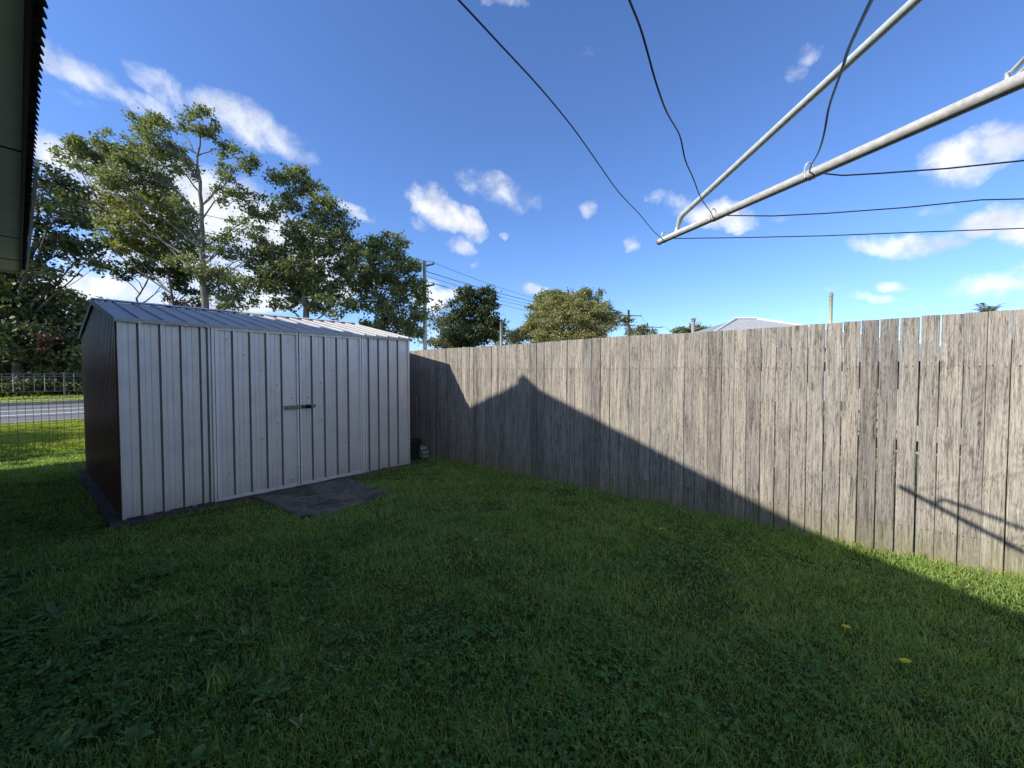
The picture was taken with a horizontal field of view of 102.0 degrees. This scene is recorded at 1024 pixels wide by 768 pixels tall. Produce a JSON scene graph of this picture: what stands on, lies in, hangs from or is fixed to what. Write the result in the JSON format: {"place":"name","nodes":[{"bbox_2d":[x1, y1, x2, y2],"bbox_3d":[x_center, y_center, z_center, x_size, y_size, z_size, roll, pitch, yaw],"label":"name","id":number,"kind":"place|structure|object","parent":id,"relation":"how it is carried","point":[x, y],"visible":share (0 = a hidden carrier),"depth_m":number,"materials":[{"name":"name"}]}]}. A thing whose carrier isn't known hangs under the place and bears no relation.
{"place":"outdoors","nodes":[
{"label":"outdoors","id":0,"kind":"place"},
{"bbox_2d":[0,403,83,422],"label":"road","id":1,"kind":"structure","parent":0,"point":[19,414],"depth_m":14.00,"materials":[{"name":"grey asphalt"}]},
{"bbox_2d":[6,411,83,415],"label":"road line","id":2,"kind":"object","parent":1,"relation":"on","point":[44,413],"depth_m":13.62,"materials":[{"name":"paint"}]},
{"bbox_2d":[104,462,423,530],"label":"grass tufts","id":3,"kind":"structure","parent":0,"point":[213,508],"depth_m":4.23,"materials":[{"name":"green plant"}]},
{"bbox_2d":[0,380,1023,767],"bbox_3d":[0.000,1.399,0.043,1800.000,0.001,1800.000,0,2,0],"label":"ground","id":4,"kind":"structure","parent":0,"point":[424,608],"depth_m":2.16,"materials":[{"name":"green plant"}]},
{"bbox_2d":[0,0,47,273],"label":"house","id":5,"kind":"structure","parent":4,"relation":"on","point":[22,23],"depth_m":2.34,"materials":[{"name":"paint"}]},
{"bbox_2d":[0,621,48,641],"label":"weed","id":6,"kind":"object","parent":4,"relation":"on","point":[20,627],"visible":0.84,"depth_m":2.19,"materials":[{"name":"green plant"}]},
{"bbox_2d":[0,271,76,380],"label":"roadside tree","id":7,"kind":"object","parent":4,"relation":"on","point":[11,298],"visible":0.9,"depth_m":23.56,"materials":[{"name":"green plant"}]},
{"bbox_2d":[1,398,81,400],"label":"footpath","id":8,"kind":"structure","parent":4,"relation":"on","point":[38,399],"depth_m":20.39,"materials":[{"name":"concrete"}]},
{"bbox_2d":[0,374,82,396],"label":"hedge","id":9,"kind":"object","parent":4,"relation":"on","point":[25,387],"visible":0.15,"depth_m":22.88,"materials":[{"name":"green plant"}]},
{"bbox_2d":[0,372,82,395],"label":"roadside railing","id":10,"kind":"object","parent":4,"relation":"on","point":[54,376],"visible":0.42,"depth_m":22.34,"materials":[{"name":"grey metal"}]},
{"bbox_2d":[0,385,82,399],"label":"park grass","id":11,"kind":"structure","parent":4,"relation":"on","point":[42,396],"depth_m":21.97,"materials":[{"name":"green plant"}]},
{"bbox_2d":[0,365,82,381],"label":"wood","id":12,"kind":"object","parent":4,"relation":"on","point":[46,372],"depth_m":54.66,"materials":[{"name":"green plant"}]},
{"bbox_2d":[0,397,83,455],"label":"wire fence","id":13,"kind":"object","parent":4,"relation":"on","point":[33,416],"visible":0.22,"depth_m":7.08,"materials":[{"name":"grey metal"}]},
{"bbox_2d":[0,400,83,405],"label":"kerb","id":14,"kind":"structure","parent":4,"relation":"on","point":[41,403],"depth_m":17.21,"materials":[{"name":"concrete"}]},
{"bbox_2d":[0,398,83,402],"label":"verge grass","id":15,"kind":"structure","parent":4,"relation":"on","point":[37,400],"depth_m":19.31,"materials":[{"name":"green plant"}]},
{"bbox_2d":[0,419,84,456],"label":"verge grass","id":16,"kind":"structure","parent":4,"relation":"on","point":[33,435],"depth_m":8.63,"materials":[{"name":"green plant"}]},
{"bbox_2d":[1,418,83,423],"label":"kerb","id":17,"kind":"structure","parent":4,"relation":"on","point":[42,420],"depth_m":11.36,"materials":[{"name":"concrete"}]},
{"bbox_2d":[24,329,62,372],"bbox_3d":[-26.105,-1.120,23.107,1.693,3.812,1.349,1,2,29],"label":"rusty shrub","id":18,"kind":"object","parent":4,"relation":"on","point":[44,337],"visible":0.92,"depth_m":22.92,"materials":[{"name":"brown plant"}]},
{"bbox_2d":[21,599,79,623],"bbox_3d":[-2.603,1.292,2.365,0.215,0.047,0.270,-1,2,-26],"label":"weed","id":19,"kind":"object","parent":4,"relation":"on","point":[47,606],"visible":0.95,"depth_m":2.38,"materials":[{"name":"green plant"}]},
{"bbox_2d":[0,158,112,393],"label":"dark tree","id":20,"kind":"object","parent":4,"relation":"on","point":[47,243],"visible":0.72,"depth_m":23.66,"materials":[{"name":"green plant"}]},
{"bbox_2d":[23,279,107,382],"bbox_3d":[-27.724,-2.872,25.849,5.662,7.289,5.607,0,2,0],"label":"roadside tree","id":21,"kind":"object","parent":4,"relation":"on","point":[79,311],"visible":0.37,"depth_m":25.20,"materials":[{"name":"green plant"}]},
{"bbox_2d":[102,627,134,642],"bbox_3d":[-2.016,1.294,2.127,0.144,0.058,0.112,0,2,0],"label":"weed","id":22,"kind":"object","parent":4,"relation":"on","point":[116,631],"visible":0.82,"depth_m":2.14,"materials":[{"name":"green plant"}]},
{"bbox_2d":[122,721,153,744],"bbox_3d":[-1.404,1.323,1.564,0.099,0.034,0.082,-1,2,-26],"label":"weed","id":23,"kind":"object","parent":4,"relation":"on","point":[142,731],"visible":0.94,"depth_m":1.57,"materials":[{"name":"green plant"}]},
{"bbox_2d":[73,182,209,304],"bbox_3d":[-29.580,-8.034,32.491,10.806,17.066,6.422,0,2,0],"label":"tree","id":24,"kind":"object","parent":4,"relation":"on","point":[119,207],"visible":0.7,"depth_m":32.15,"materials":[{"name":"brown plant"}]},
{"bbox_2d":[0,544,317,753],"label":"weed cover","id":25,"kind":"object","parent":4,"relation":"on","point":[70,738],"visible":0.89,"depth_m":1.86,"materials":[{"name":"green plant"}]},
{"bbox_2d":[44,98,279,311],"bbox_3d":[-24.117,-9.304,28.526,15.879,19.873,5.604,0,2,0],"label":"tall tree","id":26,"kind":"object","parent":4,"relation":"on","point":[118,175],"visible":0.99,"depth_m":28.43,"materials":[{"name":"green plant"}]},
{"bbox_2d":[81,236,251,307],"bbox_3d":[-30.065,-6.643,36.767,13.597,14.016,7.125,0,2,0],"label":"shade tree","id":27,"kind":"object","parent":4,"relation":"on","point":[179,279],"visible":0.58,"depth_m":35.99,"materials":[{"name":"green plant"}]},
{"bbox_2d":[154,558,186,572],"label":"weed","id":28,"kind":"object","parent":4,"relation":"on","point":[173,562],"visible":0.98,"depth_m":2.91,"materials":[{"name":"green plant"}]},
{"bbox_2d":[188,739,219,767],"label":"weed","id":29,"kind":"object","parent":4,"relation":"on","point":[209,747],"visible":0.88,"depth_m":1.48,"materials":[{"name":"green plant"}]},
{"bbox_2d":[199,655,245,701],"bbox_3d":[-1.277,1.274,1.826,0.223,0.140,0.185,0,2,0],"label":"grass tuft","id":30,"kind":"object","parent":4,"relation":"on","point":[219,680],"visible":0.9,"depth_m":1.80,"materials":[{"name":"green plant"}]},
{"bbox_2d":[215,616,262,645],"bbox_3d":[-1.421,1.281,2.170,0.190,0.106,0.152,0,2,0],"label":"grass tuft","id":31,"kind":"object","parent":4,"relation":"on","point":[239,633],"visible":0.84,"depth_m":2.13,"materials":[{"name":"green plant"}]},
{"bbox_2d":[75,297,418,529],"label":"garden shed","id":32,"kind":"structure","parent":4,"relation":"on","point":[186,408],"depth_m":4.59,"materials":[{"name":"metal"}]},
{"bbox_2d":[214,328,299,500],"bbox_3d":[-2.838,0.310,4.666,0.043,1.824,0.830,2,2,41],"label":"door","id":33,"kind":"structure","parent":32,"relation":"in","point":[258,441],"depth_m":4.64,"materials":[{"name":"grey metal"}]},
{"bbox_2d":[298,333,361,483],"bbox_3d":[-2.286,0.290,5.303,0.043,1.824,0.828,2,2,41],"label":"door","id":34,"kind":"structure","parent":32,"relation":"in","point":[329,366],"depth_m":5.28,"materials":[{"name":"grey metal"}]},
{"bbox_2d":[241,162,371,320],"bbox_3d":[-15.402,-7.899,31.220,9.801,16.876,6.162,0,2,0],"label":"tall tree","id":35,"kind":"object","parent":4,"relation":"on","point":[303,282],"visible":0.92,"depth_m":30.45,"materials":[{"name":"green plant"}]},
{"bbox_2d":[257,478,392,520],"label":"concrete slab","id":36,"kind":"structure","parent":4,"relation":"on","point":[310,500],"depth_m":4.54,"materials":[{"name":"grey concrete"}]},
{"bbox_2d":[337,229,437,343],"bbox_3d":[-10.284,-6.038,34.563,8.581,12.976,6.080,0,2,0],"label":"bushy tree","id":37,"kind":"object","parent":4,"relation":"on","point":[400,289],"visible":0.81,"depth_m":33.51,"materials":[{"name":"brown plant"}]},
{"bbox_2d":[410,438,421,459],"bbox_3d":[-1.603,1.041,6.627,0.316,0.310,0.316,0,2,0],"label":"black tub","id":38,"kind":"object","parent":4,"relation":"on","point":[415,444],"visible":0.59,"depth_m":6.52,"materials":[{"name":"plastic"}]},
{"bbox_2d":[419,454,428,457],"bbox_3d":[-1.452,1.152,6.679,0.210,0.048,0.120,1,2,40],"label":"paver","id":39,"kind":"object","parent":4,"relation":"on","point":[423,455],"visible":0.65,"depth_m":6.61,"materials":[{"name":"grey concrete"}]},
{"bbox_2d":[420,450,428,453],"bbox_3d":[-1.441,1.091,6.668,0.190,0.048,0.120,1,2,40],"label":"paver","id":40,"kind":"object","parent":39,"relation":"on","point":[424,451],"visible":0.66,"depth_m":6.60,"materials":[{"name":"grey concrete"}]},
{"bbox_2d":[423,261,434,349],"bbox_3d":[-6.887,-4.854,34.569,1.163,10.767,0.432,1,2,19],"label":"utility pole","id":41,"kind":"object","parent":4,"relation":"on","point":[425,324],"visible":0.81,"depth_m":34.51,"materials":[{"name":"wood"}]},
{"bbox_2d":[34,216,407,278],"bbox_3d":[-19.851,-7.814,20.003,0.028,0.678,38.487,2,2,41],"label":"power cable","id":42,"kind":"object","parent":41,"relation":"attached to","point":[205,247],"visible":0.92,"depth_m":22.95,"materials":[{"name":"black rubber"}]},
{"bbox_2d":[29,216,428,282],"bbox_3d":[-19.200,-7.522,19.466,0.028,0.628,38.487,2,2,41],"label":"power cable","id":43,"kind":"object","parent":41,"relation":"attached to","point":[210,249],"visible":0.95,"depth_m":22.30,"materials":[{"name":"black rubber"}]},
{"bbox_2d":[35,208,422,275],"bbox_3d":[-19.851,-8.189,19.991,0.028,0.728,38.487,2,2,41],"label":"power cable","id":44,"kind":"object","parent":41,"relation":"attached to","point":[211,242],"visible":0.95,"depth_m":23.00,"materials":[{"name":"black rubber"}]},
{"bbox_2d":[36,197,422,270],"bbox_3d":[-19.851,-8.639,19.978,0.028,0.628,38.487,2,2,41],"label":"power cable","id":45,"kind":"object","parent":41,"relation":"attached to","point":[205,232],"visible":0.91,"depth_m":22.80,"materials":[{"name":"black rubber"}]},
{"bbox_2d":[38,176,429,261],"bbox_3d":[-19.200,-9.271,19.412,0.028,0.528,38.486,2,2,41],"label":"power cable","id":46,"kind":"object","parent":41,"relation":"attached to","point":[212,216],"visible":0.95,"depth_m":22.35,"materials":[{"name":"black rubber"}]},
{"bbox_2d":[427,276,532,304],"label":"power cable","id":47,"kind":"object","parent":41,"relation":"attached to","point":[478,291],"visible":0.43,"depth_m":38.96,"materials":[{"name":"black rubber"}]},
{"bbox_2d":[428,281,533,307],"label":"power cable","id":48,"kind":"object","parent":41,"relation":"attached to","point":[478,295],"visible":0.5,"depth_m":38.99,"materials":[{"name":"black rubber"}]},
{"bbox_2d":[432,262,537,299],"bbox_3d":[4.982,-9.921,48.811,0.029,1.047,37.694,1,2,38],"label":"power cable","id":49,"kind":"object","parent":41,"relation":"attached to","point":[485,282],"visible":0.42,"depth_m":38.79,"materials":[{"name":"black rubber"}]},
{"bbox_2d":[426,271,550,305],"bbox_3d":[5.107,-9.675,49.091,0.048,1.017,38.244,1,2,40],"label":"power cable","id":50,"kind":"object","parent":41,"relation":"attached to","point":[479,287],"visible":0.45,"depth_m":39.24,"materials":[{"name":"black rubber"}]},
{"bbox_2d":[433,283,620,324],"bbox_3d":[5.382,-8.273,48.862,0.029,0.945,38.189,1,2,39],"label":"power cable","id":51,"kind":"object","parent":41,"relation":"attached to","point":[484,299],"visible":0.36,"depth_m":38.48,"materials":[{"name":"black rubber"}]},
{"bbox_2d":[417,299,457,348],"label":"thin tree","id":52,"kind":"object","parent":4,"relation":"on","point":[438,342],"visible":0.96,"depth_m":47.80,"materials":[{"name":"green plant"}]},
{"bbox_2d":[435,283,509,348],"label":"round tree","id":53,"kind":"object","parent":4,"relation":"on","point":[484,323],"visible":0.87,"depth_m":50.66,"materials":[{"name":"green plant"}]},
{"bbox_2d":[488,323,514,345],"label":"tree","id":54,"kind":"object","parent":4,"relation":"on","point":[506,338],"visible":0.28,"depth_m":59.34,"materials":[{"name":"green plant"}]},
{"bbox_2d":[500,321,502,344],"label":"utility pole","id":55,"kind":"object","parent":4,"relation":"on","point":[501,332],"visible":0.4,"depth_m":41.75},
{"bbox_2d":[2,507,1020,756],"bbox_3d":[-1.209,1.271,3.092,8.589,0.024,3.271,0,2,0],"label":"dead straw","id":56,"kind":"object","parent":4,"relation":"on","point":[546,647],"visible":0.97,"depth_m":1.90,"materials":[{"name":"beige plant"}]},
{"bbox_2d":[0,457,1023,767],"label":"clover patches","id":57,"kind":"object","parent":4,"relation":"on","point":[62,717],"visible":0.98,"depth_m":1.88,"materials":[{"name":"green plant"}]},
{"bbox_2d":[504,290,622,364],"bbox_3d":[4.687,-4.077,37.212,10.835,8.876,5.941,0,2,0],"label":"golden tree","id":58,"kind":"object","parent":4,"relation":"on","point":[586,321],"visible":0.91,"depth_m":36.54,"materials":[{"name":"green plant"}]},
{"bbox_2d":[524,286,636,328],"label":"green tree","id":59,"kind":"object","parent":4,"relation":"on","point":[591,298],"visible":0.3,"depth_m":55.33,"materials":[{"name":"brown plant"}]},
{"bbox_2d":[619,310,640,335],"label":"utility pole","id":60,"kind":"object","parent":4,"relation":"on","point":[628,327],"visible":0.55,"depth_m":63.69,"materials":[{"name":"wood"}]},
{"bbox_2d":[623,324,657,335],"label":"distant tree","id":61,"kind":"object","parent":4,"relation":"on","point":[637,331],"visible":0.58,"depth_m":74.14,"materials":[{"name":"green plant"}]},
{"bbox_2d":[638,658,668,680],"bbox_3d":[0.652,1.297,1.899,0.134,0.091,0.142,1,2,25],"label":"grass tuft","id":62,"kind":"object","parent":4,"relation":"on","point":[661,670],"visible":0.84,"depth_m":1.89,"materials":[{"name":"green plant"}]},
{"bbox_2d":[669,321,711,333],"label":"distant tree","id":63,"kind":"object","parent":4,"relation":"on","point":[698,327],"visible":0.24,"depth_m":59.25,"materials":[{"name":"green plant"}]},
{"bbox_2d":[690,318,696,332],"bbox_3d":[13.064,-2.131,29.948,0.320,5.210,0.320,0,2,0],"label":"chimney","id":64,"kind":"object","parent":4,"relation":"on","point":[693,320],"visible":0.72,"depth_m":29.77,"materials":[{"name":"metal"}]},
{"bbox_2d":[409,309,1023,580],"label":"paling fence","id":65,"kind":"object","parent":4,"relation":"on","point":[532,409],"visible":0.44,"depth_m":3.62,"materials":[{"name":"grey wood"}]},
{"bbox_2d":[457,0,1023,244],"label":"rotary clothesline","id":66,"kind":"object","parent":4,"relation":"on","point":[1007,85],"visible":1,"depth_m":1.18,"materials":[{"name":"metal"}]},
{"bbox_2d":[829,292,832,322],"bbox_3d":[9.184,-0.815,11.980,0.103,3.689,0.103,0,2,0],"label":"flue pipe","id":67,"kind":"object","parent":4,"relation":"on","point":[830,307],"visible":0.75,"depth_m":11.91,"materials":[{"name":"silver metal"}]},
{"bbox_2d":[825,346,962,457],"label":"neighbour cottage","id":68,"kind":"structure","parent":4,"relation":"on","point":[897,393],"depth_m":7.17,"materials":[{"name":"concrete"}]},
{"bbox_2d":[917,386,962,426],"bbox_3d":[7.035,0.364,6.846,0.800,0.650,0.040,1,2,40],"label":"window","id":69,"kind":"structure","parent":68,"relation":"in","point":[918,386],"depth_m":6.97,"materials":[{"name":"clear glass"}]},
{"bbox_2d":[899,658,910,668],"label":"dandelion","id":70,"kind":"object","parent":4,"relation":"on","point":[905,660],"visible":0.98,"depth_m":1.94,"materials":[{"name":"yellow plant"}]},
{"bbox_2d":[972,302,1003,311],"bbox_3d":[19.400,-1.170,17.015,1.410,4.297,1.306,0,2,0],"label":"palm tree","id":71,"kind":"object","parent":4,"relation":"on","point":[990,308],"visible":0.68,"depth_m":16.79,"materials":[{"name":"plant"}]},
{"bbox_2d":[1,0,1023,350],"label":"sky","id":72,"kind":"structure","parent":0,"point":[410,113],"materials":[{"name":"blue"}]},
{"bbox_2d":[438,456,1023,578],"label":"grass tufts","id":73,"kind":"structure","parent":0,"point":[528,477],"depth_m":3.52,"materials":[{"name":"green plant"}]},
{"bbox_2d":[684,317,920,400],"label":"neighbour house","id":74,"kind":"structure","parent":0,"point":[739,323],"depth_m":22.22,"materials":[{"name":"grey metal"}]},
{"bbox_2d":[746,383,916,482],"bbox_3d":[3.541,0.589,6.498,4.065,1.248,1.550,1,2,38],"label":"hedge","id":75,"kind":"object","parent":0,"point":[823,444],"visible":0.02,"depth_m":5.51,"materials":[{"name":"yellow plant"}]}
]}

